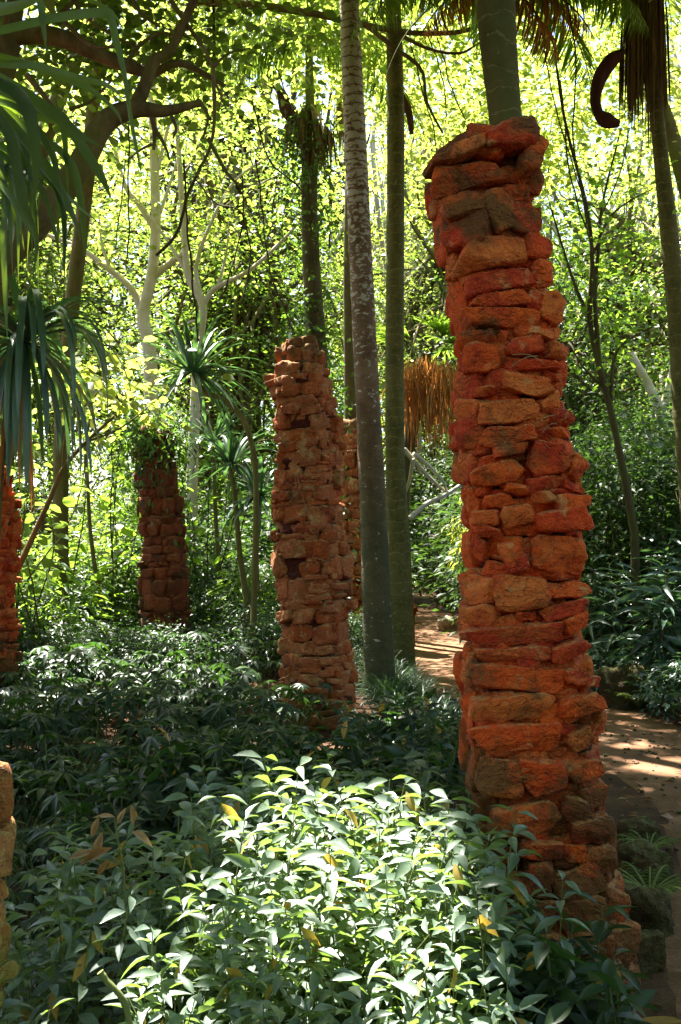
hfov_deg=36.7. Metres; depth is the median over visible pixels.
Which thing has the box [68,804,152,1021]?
withered plant
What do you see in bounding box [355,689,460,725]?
grass clump
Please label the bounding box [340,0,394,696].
palm tree
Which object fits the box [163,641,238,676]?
umbrella plant
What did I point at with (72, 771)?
umbrella plant
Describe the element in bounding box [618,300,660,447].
broadleaf tree
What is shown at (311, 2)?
canopy tree
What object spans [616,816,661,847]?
mossy rock
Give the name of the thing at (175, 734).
umbrella plant
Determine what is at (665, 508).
bush
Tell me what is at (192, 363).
dracaena
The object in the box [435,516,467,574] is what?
bamboo bush
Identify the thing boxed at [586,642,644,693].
shrub
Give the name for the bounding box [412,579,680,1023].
path
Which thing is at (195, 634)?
umbrella plant
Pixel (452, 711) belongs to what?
leafy plant
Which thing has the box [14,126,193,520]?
broadleaf tree
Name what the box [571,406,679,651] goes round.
bush
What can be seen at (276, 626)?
bush
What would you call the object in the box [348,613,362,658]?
bush
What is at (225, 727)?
broad leaf clump
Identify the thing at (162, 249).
hanging vine
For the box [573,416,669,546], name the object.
bush
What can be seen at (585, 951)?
leafy plant
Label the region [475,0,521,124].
palm tree
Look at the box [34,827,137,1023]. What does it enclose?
leafy plant
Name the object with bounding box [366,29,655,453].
broadleaf tree
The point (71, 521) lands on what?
bush
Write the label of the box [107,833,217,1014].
leafy plant
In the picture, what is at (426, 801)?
leafy plant
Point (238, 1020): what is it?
leafy plant
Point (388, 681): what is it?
grass clump
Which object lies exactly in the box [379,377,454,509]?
broadleaf tree
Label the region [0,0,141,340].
dracaena
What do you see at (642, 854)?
mossy rock
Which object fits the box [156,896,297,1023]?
leafy plant
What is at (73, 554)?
bush
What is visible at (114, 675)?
umbrella plant
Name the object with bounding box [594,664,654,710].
boulder
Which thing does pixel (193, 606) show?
bush
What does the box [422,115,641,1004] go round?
stone pillar
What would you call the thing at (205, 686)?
umbrella plant
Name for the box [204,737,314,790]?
umbrella plant
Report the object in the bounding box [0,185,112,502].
broadleaf tree
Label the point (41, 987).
leafy plant
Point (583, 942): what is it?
leafy plant
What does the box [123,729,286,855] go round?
umbrella plant
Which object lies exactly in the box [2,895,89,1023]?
leafy plant
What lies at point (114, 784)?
leafy plant
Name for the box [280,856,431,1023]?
leafy plant
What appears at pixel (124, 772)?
umbrella plant
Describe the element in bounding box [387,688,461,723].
grass clump
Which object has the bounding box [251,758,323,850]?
leafy plant
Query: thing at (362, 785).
leafy plant
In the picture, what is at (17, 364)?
dracaena
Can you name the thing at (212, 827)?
leafy plant
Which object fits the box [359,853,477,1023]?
leafy plant
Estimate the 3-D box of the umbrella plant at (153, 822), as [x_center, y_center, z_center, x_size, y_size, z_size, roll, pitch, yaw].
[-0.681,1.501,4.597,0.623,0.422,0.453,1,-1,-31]
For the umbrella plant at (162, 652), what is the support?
on the ground
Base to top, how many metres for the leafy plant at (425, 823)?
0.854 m
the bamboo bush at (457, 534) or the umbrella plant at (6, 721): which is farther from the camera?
the bamboo bush at (457, 534)
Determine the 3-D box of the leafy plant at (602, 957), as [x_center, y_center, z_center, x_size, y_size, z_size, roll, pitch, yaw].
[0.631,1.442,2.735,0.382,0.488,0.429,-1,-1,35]
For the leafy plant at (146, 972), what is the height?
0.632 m
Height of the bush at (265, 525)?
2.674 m
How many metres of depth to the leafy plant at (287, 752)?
4.99 m
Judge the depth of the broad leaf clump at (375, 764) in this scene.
6.04 m
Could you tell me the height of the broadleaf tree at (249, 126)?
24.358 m
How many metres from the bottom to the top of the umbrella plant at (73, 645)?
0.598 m
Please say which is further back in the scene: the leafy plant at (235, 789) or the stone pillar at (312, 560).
the stone pillar at (312, 560)
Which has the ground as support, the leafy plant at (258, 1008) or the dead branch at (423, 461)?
the leafy plant at (258, 1008)
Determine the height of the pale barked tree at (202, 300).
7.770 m
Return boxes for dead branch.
[405,447,444,492]
[406,458,415,490]
[408,484,462,519]
[412,452,448,499]
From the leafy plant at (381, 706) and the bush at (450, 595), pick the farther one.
the bush at (450, 595)
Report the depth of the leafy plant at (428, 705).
6.70 m
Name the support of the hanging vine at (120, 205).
hanging from the canopy tree at (103, 124)
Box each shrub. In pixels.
[0,415,98,660]
[44,415,142,628]
[128,433,252,622]
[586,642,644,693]
[624,659,680,723]
[629,651,680,714]
[663,680,680,706]
[668,652,680,702]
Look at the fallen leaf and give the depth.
3.19 m
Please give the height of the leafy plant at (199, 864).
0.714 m
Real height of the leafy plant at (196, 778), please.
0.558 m
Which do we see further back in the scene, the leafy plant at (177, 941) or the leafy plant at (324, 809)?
the leafy plant at (324, 809)
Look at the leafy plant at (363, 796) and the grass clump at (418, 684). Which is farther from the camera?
the grass clump at (418, 684)
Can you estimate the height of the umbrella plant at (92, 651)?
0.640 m
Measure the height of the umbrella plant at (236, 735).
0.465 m
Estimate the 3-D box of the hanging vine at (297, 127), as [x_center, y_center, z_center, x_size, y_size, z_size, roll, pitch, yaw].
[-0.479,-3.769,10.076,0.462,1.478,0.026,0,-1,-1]
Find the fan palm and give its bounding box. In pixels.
[376,309,456,644]
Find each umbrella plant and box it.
[0,657,34,689]
[0,663,87,709]
[0,677,105,748]
[0,679,41,716]
[0,687,39,715]
[0,687,78,763]
[0,697,75,787]
[0,707,34,744]
[0,729,65,808]
[2,865,31,912]
[4,831,117,989]
[6,815,53,888]
[6,868,29,948]
[9,733,124,824]
[11,754,93,843]
[11,802,149,926]
[12,697,108,755]
[12,769,82,867]
[13,736,115,802]
[13,812,140,882]
[16,651,58,692]
[17,649,92,701]
[18,629,70,655]
[18,693,92,739]
[19,638,81,690]
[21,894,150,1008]
[26,643,122,687]
[26,705,158,773]
[28,641,127,693]
[28,665,56,688]
[30,686,165,771]
[34,655,118,695]
[39,774,192,877]
[47,675,115,716]
[48,622,98,650]
[49,745,179,828]
[70,619,118,641]
[76,870,168,955]
[79,681,122,724]
[81,744,183,828]
[84,650,163,708]
[87,632,143,655]
[88,660,178,719]
[101,651,133,671]
[103,676,193,736]
[115,648,170,685]
[116,668,199,718]
[121,624,193,651]
[121,656,175,702]
[122,791,233,880]
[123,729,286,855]
[138,628,227,682]
[139,650,217,701]
[142,675,255,738]
[150,688,242,732]
[151,640,223,679]
[151,687,290,746]
[152,714,298,804]
[152,728,242,771]
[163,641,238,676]
[165,662,261,727]
[172,674,239,717]
[173,651,260,697]
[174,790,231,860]
[175,670,251,727]
[177,625,235,644]
[183,652,234,682]
[190,665,248,700]
[198,636,265,663]
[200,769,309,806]
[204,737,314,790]
[205,641,281,698]
[216,687,327,751]
[218,634,267,660]
[220,730,322,764]
[234,630,281,673]
[255,680,335,735]
[259,624,281,659]
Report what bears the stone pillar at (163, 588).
on the ground
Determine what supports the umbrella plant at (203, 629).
on the ground
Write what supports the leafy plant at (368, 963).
on the ground
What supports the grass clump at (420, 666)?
on the ground
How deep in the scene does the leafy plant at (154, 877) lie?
2.92 m
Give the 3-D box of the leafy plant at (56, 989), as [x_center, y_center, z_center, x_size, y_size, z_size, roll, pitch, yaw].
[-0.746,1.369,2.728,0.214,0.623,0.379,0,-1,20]
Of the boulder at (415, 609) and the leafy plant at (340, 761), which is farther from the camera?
the boulder at (415, 609)
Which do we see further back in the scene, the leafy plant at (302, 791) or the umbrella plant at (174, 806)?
the umbrella plant at (174, 806)
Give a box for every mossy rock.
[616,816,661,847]
[616,837,674,885]
[624,882,674,936]
[636,929,666,974]
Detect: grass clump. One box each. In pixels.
[337,708,444,741]
[355,650,410,679]
[355,665,431,697]
[355,668,438,704]
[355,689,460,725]
[356,665,431,703]
[358,663,428,701]
[359,695,447,743]
[361,656,435,679]
[361,696,440,724]
[363,672,445,698]
[368,681,427,706]
[371,712,456,767]
[386,673,447,704]
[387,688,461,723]
[393,705,458,764]
[396,652,446,679]
[397,666,438,687]
[401,691,461,725]
[401,696,457,713]
[418,695,461,714]
[420,685,458,706]
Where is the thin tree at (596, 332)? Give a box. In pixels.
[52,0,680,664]
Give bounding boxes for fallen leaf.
[642,1016,680,1023]
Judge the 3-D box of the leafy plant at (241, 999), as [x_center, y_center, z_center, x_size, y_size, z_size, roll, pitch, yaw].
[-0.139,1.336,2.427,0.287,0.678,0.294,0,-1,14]
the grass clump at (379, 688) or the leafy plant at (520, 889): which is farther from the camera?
the grass clump at (379, 688)
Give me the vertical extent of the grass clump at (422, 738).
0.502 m
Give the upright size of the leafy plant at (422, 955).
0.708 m
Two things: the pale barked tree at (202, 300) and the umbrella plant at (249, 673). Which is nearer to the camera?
the umbrella plant at (249, 673)
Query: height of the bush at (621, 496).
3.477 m
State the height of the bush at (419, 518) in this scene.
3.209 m
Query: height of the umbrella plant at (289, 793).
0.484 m
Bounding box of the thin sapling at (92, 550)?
[84,416,103,632]
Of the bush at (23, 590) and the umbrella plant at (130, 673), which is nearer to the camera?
the umbrella plant at (130, 673)
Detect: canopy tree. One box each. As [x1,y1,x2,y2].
[0,0,376,285]
[0,0,675,325]
[198,0,680,231]
[308,0,651,8]
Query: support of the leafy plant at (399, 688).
on the ground
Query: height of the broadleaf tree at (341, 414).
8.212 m
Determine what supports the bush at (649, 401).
on the ground
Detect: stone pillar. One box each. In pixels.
[0,466,22,714]
[0,761,19,1008]
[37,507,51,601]
[131,425,191,641]
[258,335,358,730]
[340,418,362,638]
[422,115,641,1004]
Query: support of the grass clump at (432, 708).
on the ground
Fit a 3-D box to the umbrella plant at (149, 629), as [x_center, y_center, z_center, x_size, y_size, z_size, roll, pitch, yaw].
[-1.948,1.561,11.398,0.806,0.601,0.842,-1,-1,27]
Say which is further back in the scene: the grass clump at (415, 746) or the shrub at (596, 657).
the shrub at (596, 657)
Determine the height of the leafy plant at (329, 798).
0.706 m
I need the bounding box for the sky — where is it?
[14,0,680,535]
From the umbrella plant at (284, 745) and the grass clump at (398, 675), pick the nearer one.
the umbrella plant at (284, 745)
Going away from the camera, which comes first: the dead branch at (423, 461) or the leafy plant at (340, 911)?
the leafy plant at (340, 911)
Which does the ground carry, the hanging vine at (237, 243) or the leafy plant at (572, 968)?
the leafy plant at (572, 968)
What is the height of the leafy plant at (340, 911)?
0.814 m
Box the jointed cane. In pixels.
[97,969,132,1023]
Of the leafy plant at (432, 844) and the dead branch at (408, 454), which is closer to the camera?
the leafy plant at (432, 844)
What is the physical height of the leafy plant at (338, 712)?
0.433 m
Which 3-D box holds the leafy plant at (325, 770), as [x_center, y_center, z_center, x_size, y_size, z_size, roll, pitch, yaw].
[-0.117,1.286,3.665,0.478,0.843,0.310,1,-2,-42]
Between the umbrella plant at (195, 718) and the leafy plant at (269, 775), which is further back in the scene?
the umbrella plant at (195, 718)
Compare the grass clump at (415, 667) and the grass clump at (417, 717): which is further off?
the grass clump at (415, 667)
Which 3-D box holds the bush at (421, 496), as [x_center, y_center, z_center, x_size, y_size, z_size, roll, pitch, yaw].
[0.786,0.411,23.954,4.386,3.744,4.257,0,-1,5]
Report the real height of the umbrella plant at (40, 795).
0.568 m
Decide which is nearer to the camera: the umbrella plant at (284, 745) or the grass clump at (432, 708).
the umbrella plant at (284, 745)
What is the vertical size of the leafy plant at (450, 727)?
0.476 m
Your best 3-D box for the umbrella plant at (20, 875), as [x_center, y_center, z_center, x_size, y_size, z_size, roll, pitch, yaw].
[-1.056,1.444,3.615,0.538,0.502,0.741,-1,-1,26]
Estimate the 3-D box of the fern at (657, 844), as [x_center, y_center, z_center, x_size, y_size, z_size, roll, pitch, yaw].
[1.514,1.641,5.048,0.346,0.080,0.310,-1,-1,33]
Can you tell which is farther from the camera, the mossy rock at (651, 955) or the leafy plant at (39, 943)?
the mossy rock at (651, 955)
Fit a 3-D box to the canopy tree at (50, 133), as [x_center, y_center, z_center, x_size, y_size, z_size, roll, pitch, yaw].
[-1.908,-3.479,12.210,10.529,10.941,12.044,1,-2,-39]
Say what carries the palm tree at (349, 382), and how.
on the ground
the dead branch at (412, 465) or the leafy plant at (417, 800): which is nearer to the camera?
the leafy plant at (417, 800)
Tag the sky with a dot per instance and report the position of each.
(300, 99)
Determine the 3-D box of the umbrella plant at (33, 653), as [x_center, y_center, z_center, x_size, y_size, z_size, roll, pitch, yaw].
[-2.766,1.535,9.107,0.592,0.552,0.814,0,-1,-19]
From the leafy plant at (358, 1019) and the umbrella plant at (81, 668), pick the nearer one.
the leafy plant at (358, 1019)
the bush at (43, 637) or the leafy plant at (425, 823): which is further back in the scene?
the bush at (43, 637)
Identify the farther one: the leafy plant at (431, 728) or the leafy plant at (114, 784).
the leafy plant at (431, 728)
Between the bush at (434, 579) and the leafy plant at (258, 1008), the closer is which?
the leafy plant at (258, 1008)
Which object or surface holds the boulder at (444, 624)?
on the ground
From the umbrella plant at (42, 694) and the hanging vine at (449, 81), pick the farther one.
the hanging vine at (449, 81)
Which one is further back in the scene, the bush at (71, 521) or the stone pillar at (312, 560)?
the bush at (71, 521)
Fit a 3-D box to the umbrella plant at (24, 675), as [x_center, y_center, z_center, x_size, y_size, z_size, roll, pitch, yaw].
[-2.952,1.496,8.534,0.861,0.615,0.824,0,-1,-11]
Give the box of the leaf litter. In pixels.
[7,645,680,1010]
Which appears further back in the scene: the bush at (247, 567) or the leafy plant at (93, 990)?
the bush at (247, 567)
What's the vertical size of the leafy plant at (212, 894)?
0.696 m
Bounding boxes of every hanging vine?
[115,160,125,249]
[127,124,129,257]
[155,0,216,256]
[183,160,198,340]
[192,176,251,298]
[220,176,243,298]
[251,101,320,212]
[255,160,293,330]
[268,53,314,202]
[410,43,436,151]
[426,33,446,116]
[437,37,465,122]
[539,23,580,191]
[559,80,594,298]
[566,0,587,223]
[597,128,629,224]
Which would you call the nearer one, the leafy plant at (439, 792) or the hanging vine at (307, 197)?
the leafy plant at (439, 792)
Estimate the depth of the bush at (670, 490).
12.38 m
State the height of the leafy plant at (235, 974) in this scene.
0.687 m
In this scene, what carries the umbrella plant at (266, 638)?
on the ground
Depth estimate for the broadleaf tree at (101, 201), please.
41.12 m
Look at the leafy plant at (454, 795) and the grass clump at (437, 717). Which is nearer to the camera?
the leafy plant at (454, 795)
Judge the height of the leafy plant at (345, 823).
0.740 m
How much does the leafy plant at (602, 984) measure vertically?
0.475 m
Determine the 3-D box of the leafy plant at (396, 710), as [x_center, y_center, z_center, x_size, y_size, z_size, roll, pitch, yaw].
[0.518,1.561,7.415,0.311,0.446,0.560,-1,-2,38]
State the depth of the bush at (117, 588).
12.62 m
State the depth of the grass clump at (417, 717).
7.68 m
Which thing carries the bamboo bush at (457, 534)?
on the ground
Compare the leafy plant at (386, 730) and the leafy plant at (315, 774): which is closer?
the leafy plant at (315, 774)
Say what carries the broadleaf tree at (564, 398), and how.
on the ground
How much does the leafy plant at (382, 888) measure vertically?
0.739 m
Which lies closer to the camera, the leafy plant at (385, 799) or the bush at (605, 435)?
the leafy plant at (385, 799)
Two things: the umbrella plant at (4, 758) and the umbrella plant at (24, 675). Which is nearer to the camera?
the umbrella plant at (4, 758)
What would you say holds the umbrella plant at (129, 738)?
on the ground
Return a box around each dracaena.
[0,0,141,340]
[0,273,144,542]
[123,310,269,655]
[176,404,255,620]
[182,414,277,659]
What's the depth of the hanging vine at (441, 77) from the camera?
9.58 m
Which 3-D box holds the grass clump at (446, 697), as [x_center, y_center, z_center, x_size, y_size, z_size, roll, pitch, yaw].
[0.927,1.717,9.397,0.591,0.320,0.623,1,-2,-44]
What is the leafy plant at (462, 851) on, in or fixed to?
on the ground
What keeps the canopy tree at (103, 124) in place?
on the ground
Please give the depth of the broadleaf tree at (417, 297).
24.93 m
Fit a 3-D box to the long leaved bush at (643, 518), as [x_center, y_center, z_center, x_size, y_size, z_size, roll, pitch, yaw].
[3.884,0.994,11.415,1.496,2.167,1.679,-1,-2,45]
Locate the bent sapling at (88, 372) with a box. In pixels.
[0,327,233,575]
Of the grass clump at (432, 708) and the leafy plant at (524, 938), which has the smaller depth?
the leafy plant at (524, 938)
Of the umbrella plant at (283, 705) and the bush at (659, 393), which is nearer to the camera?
the umbrella plant at (283, 705)
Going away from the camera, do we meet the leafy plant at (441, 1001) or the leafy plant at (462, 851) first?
the leafy plant at (441, 1001)
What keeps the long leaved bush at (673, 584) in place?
on the ground
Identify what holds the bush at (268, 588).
on the ground
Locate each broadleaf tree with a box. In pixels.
[0,8,178,502]
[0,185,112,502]
[13,47,146,505]
[14,14,124,281]
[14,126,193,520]
[19,4,192,504]
[49,5,383,529]
[60,0,411,466]
[90,111,342,507]
[95,133,385,546]
[106,108,299,503]
[233,287,385,490]
[251,59,446,408]
[287,4,589,451]
[323,46,564,584]
[323,75,617,537]
[332,237,453,518]
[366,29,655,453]
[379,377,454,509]
[381,206,672,573]
[413,292,655,515]
[527,70,680,444]
[535,1,680,426]
[552,125,659,402]
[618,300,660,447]
[621,336,673,466]
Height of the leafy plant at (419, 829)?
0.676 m
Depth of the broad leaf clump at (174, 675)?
9.71 m
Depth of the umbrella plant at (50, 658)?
8.67 m
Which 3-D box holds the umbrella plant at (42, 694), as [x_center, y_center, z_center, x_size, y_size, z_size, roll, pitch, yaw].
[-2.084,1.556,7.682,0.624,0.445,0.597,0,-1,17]
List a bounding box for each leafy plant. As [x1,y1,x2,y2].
[0,928,53,1023]
[0,958,72,1023]
[0,998,30,1023]
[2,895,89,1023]
[2,900,41,1023]
[2,902,97,1023]
[5,853,112,1021]
[13,836,107,1022]
[28,879,160,1023]
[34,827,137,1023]
[36,823,108,971]
[44,875,154,1023]
[48,760,163,898]
[88,850,152,1023]
[94,802,165,1003]
[99,845,188,1018]
[101,963,195,1023]
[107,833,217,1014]
[118,896,235,1023]
[120,735,203,791]
[120,898,259,1023]
[121,972,192,1023]
[126,792,224,1014]
[132,732,246,819]
[136,719,231,834]
[147,883,262,1023]
[149,842,223,1010]
[151,866,249,1022]
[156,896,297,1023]
[161,754,231,802]
[166,973,225,1023]
[168,795,266,993]
[176,839,242,992]
[179,749,276,868]
[182,787,280,939]
[185,817,241,920]
[189,931,295,1023]
[190,800,260,883]
[190,802,366,1023]
[192,775,250,847]
[197,757,290,869]
[199,828,316,1023]
[206,768,241,805]
[206,799,302,990]
[209,788,268,889]
[211,756,321,880]
[215,920,346,1023]
[222,750,318,918]
[223,773,336,903]
[225,737,320,804]
[225,753,319,804]
[233,749,307,825]
[234,1014,252,1023]
[239,964,361,1023]
[241,853,339,1023]
[243,917,348,1023]
[246,810,420,1020]
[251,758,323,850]
[252,848,380,1023]
[252,1000,295,1023]
[256,723,319,765]
[258,729,340,830]
[258,766,305,831]
[258,781,359,969]
[258,791,362,988]
[259,794,400,1021]
[260,713,367,770]
[263,764,382,1007]
[263,839,355,977]
[265,751,365,874]
[267,762,335,841]
[267,878,416,1023]
[276,770,383,919]
[279,846,381,1021]
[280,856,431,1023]
[288,755,343,801]
[288,1008,387,1023]
[290,729,409,780]
[291,736,349,772]
[293,759,385,797]
[293,759,398,815]
[294,769,370,876]
[307,759,364,856]
[307,809,415,1020]
[315,788,411,1017]
[322,805,417,928]
[328,778,414,921]
[329,720,381,771]
[330,699,410,764]
[331,711,379,766]
[332,702,370,746]
[332,782,402,880]
[333,960,448,1023]
[336,735,465,819]
[342,769,400,823]
[345,759,387,848]
[345,775,426,939]
[346,749,412,795]
[348,861,477,1021]
[353,764,426,841]
[353,777,483,919]
[357,804,472,995]
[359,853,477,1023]
[361,850,479,1020]
[361,1015,377,1023]
[362,892,472,1023]
[364,690,423,766]
[368,708,403,759]
[369,748,456,820]
[371,684,438,759]
[372,793,468,993]
[379,811,459,941]
[381,751,451,846]
[385,693,441,739]
[385,770,476,849]
[387,915,544,1023]
[388,727,459,782]
[398,831,476,918]
[400,846,537,1022]
[402,791,432,880]
[402,792,433,854]
[402,964,479,1023]
[404,741,464,800]
[404,936,596,989]
[406,691,462,751]
[406,712,461,745]
[408,957,522,1023]
[410,824,495,1023]
[413,705,460,740]
[413,711,458,780]
[414,781,455,840]
[418,720,466,797]
[418,878,547,1023]
[419,804,544,981]
[424,819,493,942]
[429,790,507,894]
[430,788,508,933]
[432,723,458,773]
[433,702,460,732]
[433,1020,472,1023]
[442,940,651,1023]
[443,811,549,962]
[450,786,476,826]
[452,910,601,1023]
[473,868,591,981]
[473,935,586,1021]
[480,942,607,961]
[489,890,639,1023]
[503,915,654,1023]
[514,948,656,1023]
[516,948,635,1023]
[517,928,604,1023]
[542,937,607,1004]
[562,995,659,1023]
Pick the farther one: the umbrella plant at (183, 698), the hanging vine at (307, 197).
the hanging vine at (307, 197)
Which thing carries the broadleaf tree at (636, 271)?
on the ground
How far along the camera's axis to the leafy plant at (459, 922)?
2.42 m
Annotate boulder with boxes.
[413,603,417,621]
[437,615,457,631]
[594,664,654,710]
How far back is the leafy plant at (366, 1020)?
2.17 m
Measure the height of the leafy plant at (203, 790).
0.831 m
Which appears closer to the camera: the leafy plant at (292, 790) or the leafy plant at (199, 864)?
the leafy plant at (199, 864)
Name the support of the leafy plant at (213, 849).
on the ground
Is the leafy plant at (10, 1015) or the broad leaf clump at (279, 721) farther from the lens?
the broad leaf clump at (279, 721)
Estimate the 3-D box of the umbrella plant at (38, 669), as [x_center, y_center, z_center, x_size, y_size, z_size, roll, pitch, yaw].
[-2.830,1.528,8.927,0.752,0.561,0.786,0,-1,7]
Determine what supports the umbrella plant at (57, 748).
on the ground
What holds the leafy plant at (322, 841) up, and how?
on the ground
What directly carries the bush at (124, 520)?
on the ground
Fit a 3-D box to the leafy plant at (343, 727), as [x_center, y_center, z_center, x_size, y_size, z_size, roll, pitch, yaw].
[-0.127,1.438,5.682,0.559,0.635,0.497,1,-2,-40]
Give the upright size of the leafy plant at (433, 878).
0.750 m
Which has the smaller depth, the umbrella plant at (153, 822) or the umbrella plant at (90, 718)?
the umbrella plant at (153, 822)
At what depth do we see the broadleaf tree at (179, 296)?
29.60 m
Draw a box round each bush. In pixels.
[11,429,102,543]
[11,466,97,581]
[12,468,70,584]
[14,589,136,685]
[15,536,74,624]
[15,549,135,659]
[15,558,131,656]
[16,490,139,560]
[17,470,143,583]
[18,561,107,636]
[19,504,140,623]
[27,518,247,622]
[29,545,230,634]
[45,613,155,682]
[49,450,251,584]
[75,398,235,540]
[81,494,273,617]
[81,606,223,681]
[85,479,228,578]
[88,485,227,553]
[106,525,274,607]
[118,567,280,655]
[119,613,252,682]
[124,397,277,545]
[185,446,277,567]
[187,539,273,628]
[188,590,355,675]
[189,548,361,621]
[192,560,348,657]
[198,493,276,606]
[203,459,277,573]
[270,485,445,572]
[347,606,362,652]
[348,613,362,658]
[353,645,403,689]
[383,438,461,587]
[384,470,451,589]
[410,480,674,658]
[410,514,462,609]
[410,531,441,599]
[412,479,464,607]
[412,482,630,588]
[414,450,463,570]
[421,518,463,607]
[422,461,459,539]
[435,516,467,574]
[444,495,465,570]
[454,428,637,628]
[568,379,677,525]
[569,389,680,665]
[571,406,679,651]
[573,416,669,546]
[574,405,680,659]
[576,439,677,652]
[578,381,671,454]
[580,554,648,668]
[585,431,678,549]
[585,557,680,705]
[591,375,674,526]
[605,415,680,647]
[607,512,680,649]
[624,528,680,664]
[639,415,679,529]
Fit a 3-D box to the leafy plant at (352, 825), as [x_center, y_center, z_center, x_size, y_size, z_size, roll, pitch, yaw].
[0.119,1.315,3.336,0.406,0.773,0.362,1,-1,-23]
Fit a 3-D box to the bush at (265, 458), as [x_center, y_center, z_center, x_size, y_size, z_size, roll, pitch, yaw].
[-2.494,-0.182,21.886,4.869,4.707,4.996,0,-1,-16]
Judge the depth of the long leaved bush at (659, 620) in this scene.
9.52 m
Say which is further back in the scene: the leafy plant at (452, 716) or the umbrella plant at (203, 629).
the umbrella plant at (203, 629)
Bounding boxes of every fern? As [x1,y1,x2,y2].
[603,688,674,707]
[617,829,680,847]
[618,861,680,897]
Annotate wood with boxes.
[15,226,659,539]
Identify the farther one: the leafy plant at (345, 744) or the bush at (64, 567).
the bush at (64, 567)
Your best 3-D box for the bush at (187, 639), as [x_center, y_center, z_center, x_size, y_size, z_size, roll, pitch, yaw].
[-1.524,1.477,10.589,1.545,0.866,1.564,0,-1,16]
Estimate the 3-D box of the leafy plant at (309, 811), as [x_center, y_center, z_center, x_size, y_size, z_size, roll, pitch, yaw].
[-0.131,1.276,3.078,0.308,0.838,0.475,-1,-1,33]
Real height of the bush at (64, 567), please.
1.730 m
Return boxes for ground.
[2,536,680,1023]
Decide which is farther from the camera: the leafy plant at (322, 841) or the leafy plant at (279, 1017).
the leafy plant at (322, 841)
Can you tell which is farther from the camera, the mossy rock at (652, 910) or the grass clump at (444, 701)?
the grass clump at (444, 701)
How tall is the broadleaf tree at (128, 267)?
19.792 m
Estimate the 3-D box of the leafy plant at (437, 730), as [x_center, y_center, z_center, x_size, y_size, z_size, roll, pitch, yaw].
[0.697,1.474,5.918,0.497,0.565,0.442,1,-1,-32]
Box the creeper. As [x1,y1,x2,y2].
[93,393,213,587]
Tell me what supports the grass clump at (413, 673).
on the ground
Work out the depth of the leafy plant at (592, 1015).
2.56 m
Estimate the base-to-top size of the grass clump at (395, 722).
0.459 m
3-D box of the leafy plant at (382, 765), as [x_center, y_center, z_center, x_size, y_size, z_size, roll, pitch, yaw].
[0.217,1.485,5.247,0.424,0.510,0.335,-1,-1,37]
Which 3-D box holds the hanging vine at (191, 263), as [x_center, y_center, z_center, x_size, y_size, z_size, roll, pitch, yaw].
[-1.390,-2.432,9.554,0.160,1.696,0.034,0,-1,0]
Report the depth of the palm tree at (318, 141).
12.99 m
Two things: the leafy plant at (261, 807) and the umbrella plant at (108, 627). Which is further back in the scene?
the umbrella plant at (108, 627)
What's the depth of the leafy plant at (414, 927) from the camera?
2.84 m
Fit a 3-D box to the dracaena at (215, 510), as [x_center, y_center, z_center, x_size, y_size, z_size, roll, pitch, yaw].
[-1.646,0.235,13.182,1.277,3.337,1.136,1,-1,-36]
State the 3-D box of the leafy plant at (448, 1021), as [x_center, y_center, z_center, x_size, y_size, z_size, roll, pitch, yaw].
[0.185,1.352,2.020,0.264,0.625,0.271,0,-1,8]
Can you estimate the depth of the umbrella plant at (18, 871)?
4.04 m
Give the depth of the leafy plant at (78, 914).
2.97 m
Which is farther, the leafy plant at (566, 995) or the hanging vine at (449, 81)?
the hanging vine at (449, 81)
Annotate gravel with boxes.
[599,725,680,1009]
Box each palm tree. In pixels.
[173,0,427,638]
[274,0,457,419]
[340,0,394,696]
[348,0,649,95]
[385,0,415,678]
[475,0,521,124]
[523,0,680,520]
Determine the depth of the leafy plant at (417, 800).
3.50 m
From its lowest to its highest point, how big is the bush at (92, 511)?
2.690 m
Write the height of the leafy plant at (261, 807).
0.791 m
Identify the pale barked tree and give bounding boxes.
[39,34,222,417]
[137,119,332,597]
[626,350,670,461]
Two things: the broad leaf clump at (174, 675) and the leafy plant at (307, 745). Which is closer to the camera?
the leafy plant at (307, 745)
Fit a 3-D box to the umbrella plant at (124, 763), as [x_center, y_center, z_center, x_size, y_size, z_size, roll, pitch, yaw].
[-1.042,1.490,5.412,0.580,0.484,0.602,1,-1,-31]
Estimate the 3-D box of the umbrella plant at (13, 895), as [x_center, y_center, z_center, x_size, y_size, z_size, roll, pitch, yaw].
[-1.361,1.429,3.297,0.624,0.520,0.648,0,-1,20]
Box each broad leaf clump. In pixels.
[127,661,204,707]
[143,699,224,733]
[180,715,259,743]
[182,716,292,767]
[277,741,434,787]
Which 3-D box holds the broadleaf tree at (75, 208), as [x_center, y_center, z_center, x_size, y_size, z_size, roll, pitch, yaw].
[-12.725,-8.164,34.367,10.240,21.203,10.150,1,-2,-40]
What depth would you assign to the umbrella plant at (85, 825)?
4.04 m
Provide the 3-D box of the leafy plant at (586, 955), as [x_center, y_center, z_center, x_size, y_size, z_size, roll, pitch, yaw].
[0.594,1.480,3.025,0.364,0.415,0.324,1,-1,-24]
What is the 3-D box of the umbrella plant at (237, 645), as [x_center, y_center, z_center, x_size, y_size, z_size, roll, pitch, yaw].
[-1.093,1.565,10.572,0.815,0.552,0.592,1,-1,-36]
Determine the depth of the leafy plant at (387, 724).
7.03 m
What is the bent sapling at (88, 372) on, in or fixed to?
on the ground

